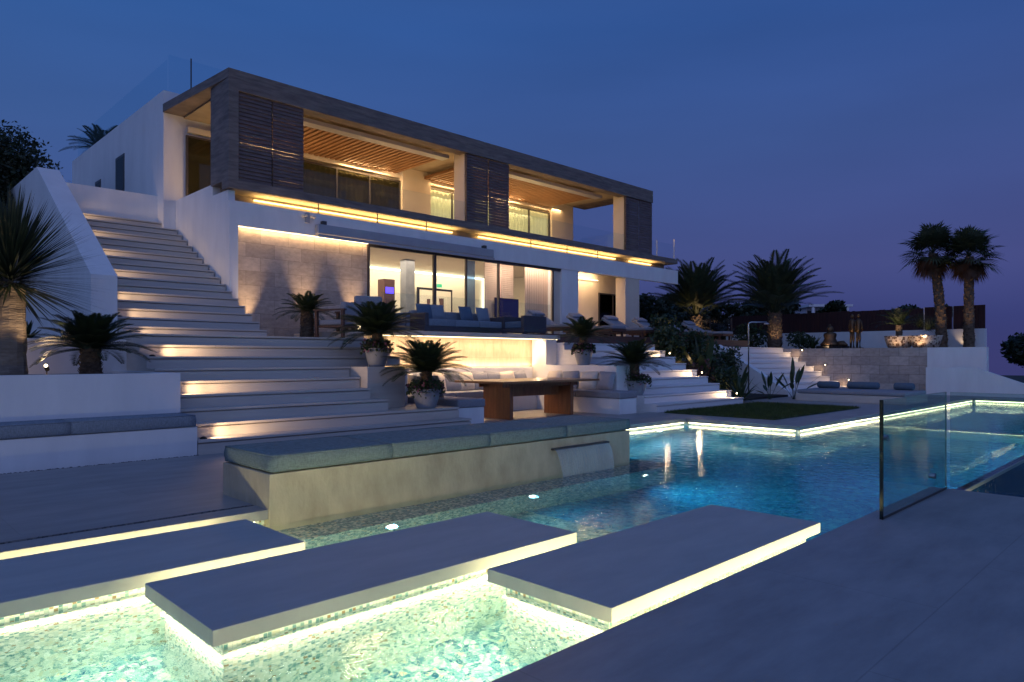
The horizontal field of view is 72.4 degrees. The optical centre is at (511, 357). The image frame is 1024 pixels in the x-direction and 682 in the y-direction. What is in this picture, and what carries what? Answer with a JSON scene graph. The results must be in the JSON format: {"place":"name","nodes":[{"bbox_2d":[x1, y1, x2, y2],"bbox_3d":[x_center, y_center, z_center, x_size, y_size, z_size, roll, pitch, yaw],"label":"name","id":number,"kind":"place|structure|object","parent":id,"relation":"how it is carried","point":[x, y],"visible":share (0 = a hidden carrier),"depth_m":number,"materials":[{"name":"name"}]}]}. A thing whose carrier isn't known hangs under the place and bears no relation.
{"place":"outdoors","nodes":[
{"label":"outdoors","id":0,"kind":"place"},
{"bbox_2d":[0,519,304,622],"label":"stepping slab","id":1,"kind":"structure","parent":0,"point":[42,583],"depth_m":4.09,"materials":[{"name":"stone"}]},
{"bbox_2d":[294,331,359,366],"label":"house terrace","id":2,"kind":"structure","parent":0,"point":[324,334],"depth_m":14.88,"materials":[{"name":"stone"}]},
{"bbox_2d":[345,296,386,329],"bbox_3d":[-3.245,-0.940,15.475,0.770,0.780,0.800,0,0,-25],"label":"lounge chair","id":3,"kind":"object","parent":2,"relation":"on","point":[373,299],"visible":0.23,"depth_m":15.14,"materials":[{"name":"grey fabric"}]},
{"bbox_2d":[72,67,677,336],"bbox_3d":[-4.128,-3.175,25.345,17.840,6.750,12.100,0,0,-45],"label":"villa","id":4,"kind":"object","parent":2,"relation":"on","point":[238,173],"visible":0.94,"depth_m":18.66,"materials":[{"name":"white paint"}]},
{"bbox_2d":[58,123,117,153],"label":"sago palm","id":5,"kind":"object","parent":4,"relation":"on","point":[94,136],"visible":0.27,"depth_m":23.12,"materials":[{"name":"green plant"}]},
{"bbox_2d":[185,135,278,195],"bbox_3d":[-7.296,-4.685,18.338,2.450,1.710,0.185,0,0,-45],"label":"window","id":6,"kind":"structure","parent":4,"relation":"in","point":[198,150],"depth_m":17.63,"materials":[{"name":"glass"}]},
{"bbox_2d":[303,160,400,209],"bbox_3d":[-4.760,-4.685,20.837,3.370,1.710,0.185,0,0,-45],"label":"window","id":7,"kind":"structure","parent":4,"relation":"in","point":[319,179],"depth_m":20.72,"materials":[{"name":"glass"}]},
{"bbox_2d":[378,279,394,310],"bbox_3d":[-3.954,-1.500,22.035,0.400,1.900,0.360,0,0,-45],"label":"display cabinet","id":8,"kind":"object","parent":4,"relation":"on","point":[386,290],"visible":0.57,"depth_m":21.90,"materials":[{"name":"brown wood"}]},
{"bbox_2d":[315,221,494,259],"bbox_3d":[-2.559,-3.000,18.269,5.600,0.400,0.178,0,0,-45],"label":"awning","id":9,"kind":"object","parent":4,"relation":"attached to","point":[323,229],"visible":1,"depth_m":17.86,"materials":[{"name":"metal"}]},
{"bbox_2d":[400,259,414,312],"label":"interior column","id":10,"kind":"structure","parent":4,"relation":"attached to","point":[407,284],"depth_m":22.36,"materials":[{"name":"paint"}]},
{"bbox_2d":[417,287,451,311],"bbox_3d":[-2.770,-1.825,25.392,1.600,1.350,0.200,0,0,-45],"label":"picture","id":11,"kind":"object","parent":4,"relation":"attached to","point":[444,297],"visible":0.35,"depth_m":25.49,"materials":[{"name":"beige paper"}]},
{"bbox_2d":[431,187,493,222],"bbox_3d":[-1.704,-4.685,23.848,2.950,1.710,0.185,0,0,-45],"label":"window","id":12,"kind":"structure","parent":4,"relation":"in","point":[442,201],"depth_m":23.33,"materials":[{"name":"glass"}]},
{"bbox_2d":[367,244,560,333],"bbox_3d":[-1.052,-1.699,20.058,7.240,2.298,0.150,0,0,-45],"label":"window frame","id":13,"kind":"structure","parent":4,"relation":"in","point":[434,255],"depth_m":19.63,"materials":[{"name":"metal"}]},
{"bbox_2d":[484,262,512,333],"bbox_3d":[-0.411,-1.805,22.108,1.250,2.510,0.030,0,0,-45],"label":"window blind","id":14,"kind":"object","parent":4,"relation":"attached to","point":[490,290],"depth_m":21.95,"materials":[{"name":"fabric"}]},
{"bbox_2d":[494,297,518,333],"bbox_3d":[-0.189,-1.235,22.204,1.040,1.270,0.104,0,0,-45],"label":"television","id":15,"kind":"object","parent":4,"relation":"attached to","point":[509,307],"visible":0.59,"depth_m":22.18,"materials":[{"name":"black glass"}]},
{"bbox_2d":[509,204,549,235],"bbox_3d":[0.586,-4.685,26.104,2.280,1.710,0.185,0,0,-45],"label":"window","id":16,"kind":"structure","parent":4,"relation":"in","point":[523,219],"depth_m":26.11,"materials":[{"name":"glass"}]},
{"bbox_2d":[525,267,547,333],"bbox_3d":[0.785,-1.835,22.604,1.050,2.570,0.059,0,0,-45],"label":"curtain","id":17,"kind":"object","parent":4,"relation":"hanging from","point":[536,289],"visible":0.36,"depth_m":22.60,"materials":[{"name":"fabric"}]},
{"bbox_2d":[598,293,615,335],"bbox_3d":[3.860,-1.485,26.828,1.720,1.870,0.060,0,0,-45],"label":"door","id":18,"kind":"structure","parent":4,"relation":"in","point":[606,302],"depth_m":26.51,"materials":[{"name":"glass"}]},
{"bbox_2d":[409,310,501,332],"bbox_3d":[-1.424,-0.860,17.901,2.700,0.620,0.900,0,0,-45],"label":"outdoor sofa","id":19,"kind":"object","parent":2,"relation":"on","point":[452,322],"visible":0.76,"depth_m":17.43,"materials":[{"name":"fabric"}]},
{"bbox_2d":[430,304,445,318],"bbox_3d":[-1.873,-1.130,17.501,0.440,0.400,0.150,0,-18,-39],"label":"pillow","id":20,"kind":"object","parent":19,"relation":"on","point":[437,311],"visible":0.88,"depth_m":17.44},
{"bbox_2d":[501,315,546,333],"bbox_3d":[0.312,-0.830,18.418,0.850,0.560,0.850,0,0,-45],"label":"armchair","id":21,"kind":"object","parent":2,"relation":"on","point":[524,324],"visible":0.95,"depth_m":18.17,"materials":[{"name":"fabric"}]},
{"bbox_2d":[531,333,747,346],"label":"sun deck","id":22,"kind":"structure","parent":2,"relation":"on","point":[729,343],"depth_m":20.44,"materials":[{"name":"brown wood"}]},
{"bbox_2d":[525,310,573,333],"bbox_3d":[1.244,-1.005,20.250,1.900,0.780,0.720,0,0,42],"label":"sun lounger","id":23,"kind":"object","parent":22,"relation":"on","point":[551,325],"visible":0.53,"depth_m":20.39,"materials":[{"name":"fabric"}]},
{"bbox_2d":[563,313,626,335],"bbox_3d":[2.527,-1.005,21.513,1.900,0.780,0.720,0,0,44],"label":"sun lounger","id":24,"kind":"object","parent":22,"relation":"on","point":[609,329],"visible":0.5,"depth_m":21.03,"materials":[{"name":"grey fabric"}]},
{"bbox_2d":[600,315,657,336],"bbox_3d":[3.773,-1.005,22.742,0.720,0.780,1.900,0,0,-43],"label":"sun lounger","id":25,"kind":"object","parent":22,"relation":"on","point":[615,321],"visible":0.78,"depth_m":22.81,"materials":[{"name":"grey fabric"}]},
{"bbox_2d":[681,321,733,339],"bbox_3d":[7.228,-1.005,26.146,0.720,0.780,1.900,0,0,-42],"label":"sun lounger","id":26,"kind":"object","parent":22,"relation":"on","point":[691,324],"visible":0.61,"depth_m":25.77,"materials":[{"name":"grey fabric"}]},
{"bbox_2d":[145,512,576,647],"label":"stepping slab","id":27,"kind":"structure","parent":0,"point":[229,606],"depth_m":3.88,"materials":[{"name":"stone"}]},
{"bbox_2d":[0,402,1023,681],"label":"pool water","id":28,"kind":"structure","parent":0,"point":[476,628],"depth_m":5.47,"materials":[{"name":"liquid"}]},
{"bbox_2d":[0,395,1023,559],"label":"terrace paving","id":29,"kind":"structure","parent":0,"point":[34,505],"depth_m":6.17,"materials":[{"name":"stone"}]},
{"bbox_2d":[355,335,531,367],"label":"nook wall","id":30,"kind":"structure","parent":29,"relation":"on","point":[480,352],"depth_m":16.27,"materials":[{"name":"paint"}]},
{"bbox_2d":[355,331,559,339],"bbox_3d":[-1.004,-0.491,15.928,5.430,0.118,0.800,0,0,-45],"label":"stone ledge","id":31,"kind":"object","parent":30,"relation":"on","point":[478,335],"visible":0.62,"depth_m":15.66,"materials":[{"name":"stone"}]},
{"bbox_2d":[408,367,636,423],"bbox_3d":[-0.067,0.715,14.536,4.610,0.970,3.200,0,0,-45],"label":"corner sofa","id":32,"kind":"object","parent":29,"relation":"on","point":[470,403],"visible":0.43,"depth_m":14.91,"materials":[{"name":"fabric"}]},
{"bbox_2d":[445,372,461,390],"bbox_3d":[-1.299,0.528,15.209,0.460,0.420,0.160,1,-19,-39],"label":"pillow","id":33,"kind":"object","parent":32,"relation":"on","point":[452,386],"visible":0.56,"depth_m":15.13,"materials":[{"name":"fabric"}]},
{"bbox_2d":[459,372,474,389],"bbox_3d":[-1.006,0.528,15.482,0.160,0.420,0.460,-23,-17,38],"label":"pillow","id":34,"kind":"object","parent":32,"relation":"on","point":[469,386],"visible":0.74,"depth_m":15.42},
{"bbox_2d":[578,371,597,388],"bbox_3d":[1.721,0.518,15.806,0.460,0.420,0.160,-2,-19,36],"label":"pillow","id":35,"kind":"object","parent":32,"relation":"on","point":[588,384],"visible":0.81,"depth_m":15.73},
{"bbox_2d":[596,371,615,389],"bbox_3d":[2.072,0.518,15.450,0.460,0.420,0.160,2,-16,46],"label":"pillow","id":36,"kind":"object","parent":32,"relation":"on","point":[606,381],"visible":0.96,"depth_m":15.36,"materials":[{"name":"fabric"}]},
{"bbox_2d":[455,377,599,419],"bbox_3d":[0.359,0.825,14.310,2.840,0.750,1.380,0,0,-45],"label":"dining table","id":37,"kind":"object","parent":29,"relation":"on","point":[500,394],"visible":0.97,"depth_m":13.95,"materials":[{"name":"brown wood"}]},
{"bbox_2d":[532,339,629,390],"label":"nook side wall","id":38,"kind":"structure","parent":29,"relation":"on","point":[543,357],"depth_m":16.87,"materials":[{"name":"white paint"}]},
{"bbox_2d":[554,316,613,364],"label":"sago palm","id":39,"kind":"object","parent":38,"relation":"on","point":[582,350],"visible":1,"depth_m":16.23,"materials":[{"name":"plant"}]},
{"bbox_2d":[556,343,743,414],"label":"staircase","id":40,"kind":"structure","parent":29,"relation":"on","point":[675,386],"depth_m":17.26,"materials":[{"name":"concrete"}]},
{"bbox_2d":[596,338,671,394],"bbox_3d":[2.759,0.204,15.890,1.660,1.298,1.636,0,0,-36],"label":"sago palm","id":41,"kind":"object","parent":40,"relation":"on","point":[633,357],"visible":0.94,"depth_m":15.63,"materials":[{"name":"plant"}]},
{"bbox_2d":[675,360,787,400],"bbox_3d":[5.549,0.650,21.403,4.050,1.100,4.100,0,0,-45],"label":"planting bed","id":42,"kind":"object","parent":29,"relation":"on","point":[755,396],"visible":0.14,"depth_m":20.90,"materials":[{"name":"plant"}]},
{"bbox_2d":[646,311,683,358],"bbox_3d":[4.783,-0.638,22.187,1.304,1.687,1.311,0,0,-45],"label":"shrub","id":43,"kind":"object","parent":42,"relation":"on","point":[663,320],"visible":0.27,"depth_m":22.03,"materials":[{"name":"green plant"}]},
{"bbox_2d":[650,324,688,362],"bbox_3d":[4.501,-0.303,20.332,1.122,1.351,1.122,0,0,-45],"label":"shrub","id":44,"kind":"object","parent":42,"relation":"on","point":[666,340],"visible":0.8,"depth_m":20.11,"materials":[{"name":"green plant"}]},
{"bbox_2d":[678,326,720,360],"bbox_3d":[5.774,-0.302,22.015,1.500,1.422,1.421,0,0,-45],"label":"shrub","id":45,"kind":"object","parent":42,"relation":"on","point":[690,342],"visible":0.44,"depth_m":21.75,"materials":[{"name":"green plant"}]},
{"bbox_2d":[687,358,715,382],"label":"shrub","id":46,"kind":"object","parent":42,"relation":"on","point":[699,369],"visible":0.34,"depth_m":19.32,"materials":[{"name":"green plant"}]},
{"bbox_2d":[688,342,727,380],"bbox_3d":[5.707,0.376,20.669,1.229,1.661,1.195,0,0,-45],"label":"shrub","id":47,"kind":"object","parent":42,"relation":"on","point":[702,350],"visible":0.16,"depth_m":20.51,"materials":[{"name":"green plant"}]},
{"bbox_2d":[681,336,738,379],"bbox_3d":[5.470,0.121,19.832,2.216,1.557,2.032,0,0,-7],"label":"banana plant","id":48,"kind":"object","parent":42,"relation":"on","point":[709,350],"visible":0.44,"depth_m":19.76,"materials":[{"name":"green plant"}]},
{"bbox_2d":[707,366,736,389],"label":"shrub","id":49,"kind":"object","parent":42,"relation":"on","point":[723,385],"visible":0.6,"depth_m":19.41,"materials":[{"name":"green plant"}]},
{"bbox_2d":[716,345,743,388],"bbox_3d":[6.782,0.326,22.183,1.066,1.561,1.044,0,0,-45],"label":"shrub","id":50,"kind":"object","parent":42,"relation":"on","point":[730,358],"visible":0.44,"depth_m":21.97,"materials":[{"name":"green plant"}]},
{"bbox_2d":[723,376,759,400],"bbox_3d":[6.207,0.831,18.986,1.430,0.813,1.402,0,0,20],"label":"strap plant","id":51,"kind":"object","parent":42,"relation":"on","point":[740,389],"visible":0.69,"depth_m":18.87,"materials":[{"name":"green plant"}]},
{"bbox_2d":[718,364,764,390],"bbox_3d":[6.357,0.622,20.238,1.508,1.156,1.967,0,0,-37],"label":"banana plant","id":52,"kind":"object","parent":42,"relation":"on","point":[743,379],"visible":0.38,"depth_m":20.19,"materials":[{"name":"green plant"}]},
{"bbox_2d":[713,345,791,396],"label":"stair wall","id":53,"kind":"structure","parent":29,"relation":"on","point":[755,375],"depth_m":22.09,"materials":[{"name":"white paint"}]},
{"bbox_2d":[755,371,793,398],"bbox_3d":[7.389,0.737,20.150,1.104,0.927,1.388,0,0,5],"label":"bird of paradise","id":54,"kind":"object","parent":29,"relation":"on","point":[769,379],"visible":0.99,"depth_m":20.05,"materials":[{"name":"green plant"}]},
{"bbox_2d":[725,347,846,395],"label":"staircase","id":55,"kind":"structure","parent":29,"relation":"on","point":[776,362],"depth_m":24.51,"materials":[{"name":"concrete"}]},
{"bbox_2d":[767,356,821,398],"bbox_3d":[8.082,0.579,19.996,1.746,1.243,1.603,0,0,14],"label":"bird of paradise","id":56,"kind":"object","parent":29,"relation":"on","point":[799,374],"visible":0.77,"depth_m":20.10,"materials":[{"name":"green plant"}]},
{"bbox_2d":[628,401,1023,430],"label":"pool strip light","id":57,"kind":"object","parent":29,"relation":"attached to","point":[808,429],"visible":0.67,"depth_m":13.37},
{"bbox_2d":[796,388,927,404],"bbox_3d":[9.545,1.045,19.164,1.800,0.310,2.800,0,0,-45],"label":"daybed","id":58,"kind":"object","parent":29,"relation":"on","point":[867,396],"visible":0.91,"depth_m":18.50,"materials":[{"name":"fabric"}]},
{"bbox_2d":[847,382,879,388],"bbox_3d":[9.903,0.790,19.727,0.200,0.195,0.840,0,0,-45],"label":"bolster","id":59,"kind":"object","parent":58,"relation":"on","point":[863,385],"visible":1,"depth_m":19.65,"materials":[{"name":"blue fabric"}]},
{"bbox_2d":[926,367,1023,397],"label":"garden wall","id":60,"kind":"structure","parent":29,"relation":"on","point":[971,381],"depth_m":21.75,"materials":[{"name":"white paint"}]},
{"bbox_2d":[0,0,1023,374],"label":"sky","id":61,"kind":"structure","parent":0,"point":[828,132],"materials":[{"name":"blue"}]},
{"bbox_2d":[488,504,819,624],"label":"stepping slab","id":62,"kind":"structure","parent":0,"point":[610,578],"depth_m":4.13,"materials":[{"name":"stone"}]},
{"bbox_2d":[491,487,1023,681],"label":"pool deck","id":63,"kind":"structure","parent":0,"point":[930,589],"depth_m":3.24,"materials":[{"name":"stone"}]},
{"bbox_2d":[879,392,946,519],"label":"glass gate","id":64,"kind":"structure","parent":63,"relation":"on","point":[882,437],"depth_m":5.19,"materials":[{"name":"glass"}]},
{"bbox_2d":[664,401,858,419],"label":"lawn","id":65,"kind":"structure","parent":0,"point":[773,410],"depth_m":15.26,"materials":[{"name":"green plant"}]},
{"bbox_2d":[1001,375,1023,382],"bbox_3d":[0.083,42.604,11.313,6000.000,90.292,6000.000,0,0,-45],"label":"ground","id":66,"kind":"structure","parent":0,"point":[1019,378],"depth_m":624.25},
{"bbox_2d":[0,119,69,209],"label":"garden tree","id":67,"kind":"object","parent":66,"relation":"on","point":[15,168],"visible":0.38,"depth_m":17.42,"materials":[{"name":"green plant"}]},
{"bbox_2d":[255,401,1023,524],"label":"pool wall","id":68,"kind":"structure","parent":66,"relation":"on","point":[261,522],"depth_m":13.39,"materials":[{"name":"white tile"}]},
{"bbox_2d":[0,371,179,421],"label":"planter wall","id":69,"kind":"structure","parent":68,"relation":"on","point":[42,397],"depth_m":8.26,"materials":[{"name":"white paint"}]},
{"bbox_2d":[26,338,126,373],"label":"planter wall","id":70,"kind":"structure","parent":69,"relation":"on","point":[60,363],"depth_m":10.06,"materials":[{"name":"white paint"}]},
{"bbox_3d":[-8.508,0.618,6.568,9.100,0.765,2.140,0,0,-45],"label":"gravel bed","id":71,"kind":"object","parent":69,"relation":"in","visible":0},
{"bbox_2d":[0,183,106,374],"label":"dragon tree","id":72,"kind":"object","parent":71,"relation":"on","point":[20,262],"visible":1,"depth_m":8.35,"materials":[{"name":"green plant"}]},
{"bbox_2d":[27,310,156,373],"bbox_3d":[-5.486,-0.184,9.149,1.527,0.848,1.488,0,0,-30],"label":"sago palm","id":73,"kind":"object","parent":71,"relation":"on","point":[92,337],"visible":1,"depth_m":9.00,"materials":[{"name":"green plant"}]},
{"bbox_2d":[0,413,196,473],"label":"garden bench","id":74,"kind":"object","parent":68,"relation":"on","point":[32,445],"visible":0.99,"depth_m":7.84,"materials":[{"name":"white paint"}]},
{"bbox_2d":[0,505,253,543],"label":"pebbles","id":75,"kind":"object","parent":68,"relation":"on","point":[38,537],"visible":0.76,"depth_m":5.03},
{"bbox_2d":[116,333,471,454],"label":"staircase","id":76,"kind":"structure","parent":68,"relation":"on","point":[236,390],"depth_m":10.71,"materials":[{"name":"stone"}]},
{"bbox_2d":[313,302,363,337],"bbox_3d":[-3.605,-0.750,14.699,0.800,0.780,0.770,0,0,25],"label":"lounge chair","id":77,"kind":"object","parent":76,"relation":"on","point":[337,322],"visible":0.53,"depth_m":14.45,"materials":[{"name":"brown wood"}]},
{"bbox_2d":[327,300,426,366],"bbox_3d":[-2.349,-0.425,12.249,1.758,1.167,1.724,0,0,20],"label":"sago palm","id":78,"kind":"object","parent":76,"relation":"on","point":[376,320],"visible":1,"depth_m":12.02,"materials":[{"name":"plant"}]},
{"bbox_2d":[379,339,469,408],"bbox_3d":[-1.494,0.269,11.800,1.642,1.169,1.613,0,0,-28],"label":"sago palm","id":79,"kind":"object","parent":76,"relation":"on","point":[425,360],"visible":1,"depth_m":11.59,"materials":[{"name":"plant"}]},
{"bbox_2d":[783,347,926,390],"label":"garden wall","id":80,"kind":"structure","parent":68,"relation":"on","point":[886,368],"depth_m":24.56,"materials":[{"name":"stone"}]},
{"bbox_2d":[927,347,988,370],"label":"garden wall","id":81,"kind":"structure","parent":68,"relation":"on","point":[968,357],"depth_m":22.64,"materials":[{"name":"white paint"}]},
{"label":"pool ledge","id":82,"kind":"structure","parent":68,"relation":"attached to","visible":0},
{"bbox_2d":[223,415,629,525],"bbox_3d":[-0.508,1.683,7.468,4.760,1.833,0.951,0,0,-45],"label":"pool bench","id":83,"kind":"object","parent":82,"relation":"on","point":[285,481],"visible":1,"depth_m":6.51,"materials":[{"name":"stone"}]},
{"bbox_2d":[640,292,724,337],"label":"garden tree","id":84,"kind":"object","parent":66,"relation":"on","point":[657,302],"visible":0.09,"depth_m":34.40,"materials":[{"name":"green plant"}]},
{"bbox_2d":[686,299,766,339],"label":"garden tree","id":85,"kind":"object","parent":66,"relation":"on","point":[729,310],"visible":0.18,"depth_m":33.73,"materials":[{"name":"green plant"}]},
{"bbox_2d":[740,297,801,315],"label":"garden tree","id":86,"kind":"object","parent":66,"relation":"on","point":[792,309],"visible":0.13,"depth_m":35.04,"materials":[{"name":"green plant"}]},
{"bbox_2d":[795,304,852,313],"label":"distant house","id":87,"kind":"structure","parent":66,"relation":"on","point":[809,308],"depth_m":73.89,"materials":[{"name":"white paint"}]},
{"bbox_2d":[815,300,846,312],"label":"garden tree","id":88,"kind":"object","parent":66,"relation":"on","point":[834,306],"visible":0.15,"depth_m":36.17,"materials":[{"name":"green plant"}]},
{"bbox_2d":[726,328,986,348],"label":"boundary wall","id":89,"kind":"structure","parent":66,"relation":"on","point":[872,339],"depth_m":28.32,"materials":[{"name":"white paint"}]},
{"bbox_2d":[730,305,984,333],"bbox_3d":[13.928,-1.475,29.515,0.075,0.950,10.206,0,0,-45],"label":"fence","id":90,"kind":"object","parent":89,"relation":"on","point":[815,322],"visible":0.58,"depth_m":29.27,"materials":[{"name":"metal"}]},
{"bbox_2d":[972,463,1023,496],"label":"infinity edge wall","id":91,"kind":"structure","parent":66,"relation":"on","point":[1010,482],"depth_m":8.40,"materials":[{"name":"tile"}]},
{"bbox_2d":[964,459,1023,490],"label":"edge trim","id":92,"kind":"structure","parent":91,"relation":"attached to","point":[980,483],"depth_m":7.79,"materials":[{"name":"grey stone"}]},
{"bbox_2d":[1000,332,1023,367],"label":"garden tree","id":93,"kind":"object","parent":66,"relation":"on","point":[1013,346],"visible":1,"depth_m":27.56,"materials":[{"name":"green plant"}]},
{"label":"upper terrace","id":94,"kind":"structure","parent":0,"visible":0},
{"bbox_2d":[639,293,690,336],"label":"garden tree","id":95,"kind":"object","parent":94,"relation":"on","point":[646,310],"visible":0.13,"depth_m":32.27,"materials":[{"name":"green plant"}]},
{"bbox_2d":[642,257,753,338],"bbox_3d":[7.544,-1.888,29.095,4.736,4.576,4.442,0,0,-17],"label":"date palm","id":96,"kind":"object","parent":94,"relation":"on","point":[698,287],"visible":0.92,"depth_m":28.47,"materials":[{"name":"green plant"}]},
{"bbox_2d":[732,323,767,347],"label":"shrub","id":97,"kind":"object","parent":94,"relation":"on","point":[741,333],"visible":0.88,"depth_m":28.32,"materials":[{"name":"green plant"}]},
{"bbox_2d":[719,249,841,347],"bbox_3d":[10.564,-2.247,27.711,4.466,3.893,4.531,0,0,-8],"label":"date palm","id":98,"kind":"object","parent":94,"relation":"on","point":[776,285],"visible":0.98,"depth_m":27.18,"materials":[{"name":"green plant"}]},
{"bbox_2d":[785,331,818,348],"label":"shrub","id":99,"kind":"object","parent":94,"relation":"on","point":[799,338],"visible":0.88,"depth_m":27.15,"materials":[{"name":"green plant"}]},
{"bbox_2d":[816,324,849,347],"bbox_3d":[12.065,-0.792,26.224,0.840,0.925,0.980,0,0,-45],"label":"buddha bust","id":100,"kind":"object","parent":94,"relation":"on","point":[830,340],"visible":0.98,"depth_m":26.11,"materials":[{"name":"gold metal"}]},
{"bbox_2d":[848,314,862,347],"bbox_3d":[12.649,-0.964,25.773,0.300,1.268,0.508,0,0,-45],"label":"standing statue","id":101,"kind":"object","parent":94,"relation":"on","point":[857,323],"visible":0.99,"depth_m":25.72,"materials":[{"name":"gold metal"}]},
{"bbox_2d":[874,306,924,347],"bbox_3d":[13.620,-1.065,24.654,1.696,1.470,1.932,0,0,-45],"label":"patterned pot","id":102,"kind":"object","parent":94,"relation":"on","point":[898,340],"visible":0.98,"depth_m":24.44,"materials":[{"name":"ceramic"}]},
{"bbox_2d":[909,313,942,347],"bbox_3d":[14.199,-0.982,24.066,1.472,1.304,1.390,0,0,-45],"label":"patterned pot","id":103,"kind":"object","parent":94,"relation":"on","point":[919,341],"visible":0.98,"depth_m":23.78,"materials":[{"name":"ceramic"}]},
{"bbox_2d":[898,221,965,346],"bbox_3d":[15.980,-2.759,26.641,2.549,4.919,2.651,0,0,2],"label":"fan palm","id":104,"kind":"object","parent":94,"relation":"on","point":[933,238],"visible":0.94,"depth_m":26.30,"materials":[{"name":"green plant"}]},
{"bbox_2d":[933,224,1006,346],"bbox_3d":[16.789,-2.626,25.830,2.656,4.651,2.576,0,0,-45],"label":"fan palm","id":105,"kind":"object","parent":94,"relation":"on","point":[969,240],"visible":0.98,"depth_m":25.60,"materials":[{"name":"green plant"}]},
{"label":"upper bed","id":106,"kind":"structure","parent":0,"visible":0},
{"bbox_2d":[4,167,116,337],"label":"stair wall","id":107,"kind":"structure","parent":106,"relation":"on","point":[50,187],"depth_m":13.21,"materials":[{"name":"white paint"}]},
{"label":"landing","id":108,"kind":"structure","parent":0,"visible":0},
{"bbox_2d":[83,213,266,335],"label":"staircase","id":109,"kind":"structure","parent":108,"relation":"on","point":[168,282],"depth_m":14.27,"materials":[{"name":"stone"}]},
{"bbox_2d":[66,182,157,221],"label":"stair wall","id":110,"kind":"structure","parent":109,"relation":"on","point":[110,202],"depth_m":16.77,"materials":[{"name":"white paint"}]},
{"bbox_2d":[272,290,334,336],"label":"sago palm","id":111,"kind":"object","parent":108,"relation":"on","point":[308,303],"visible":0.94,"depth_m":14.90,"materials":[{"name":"green plant"}]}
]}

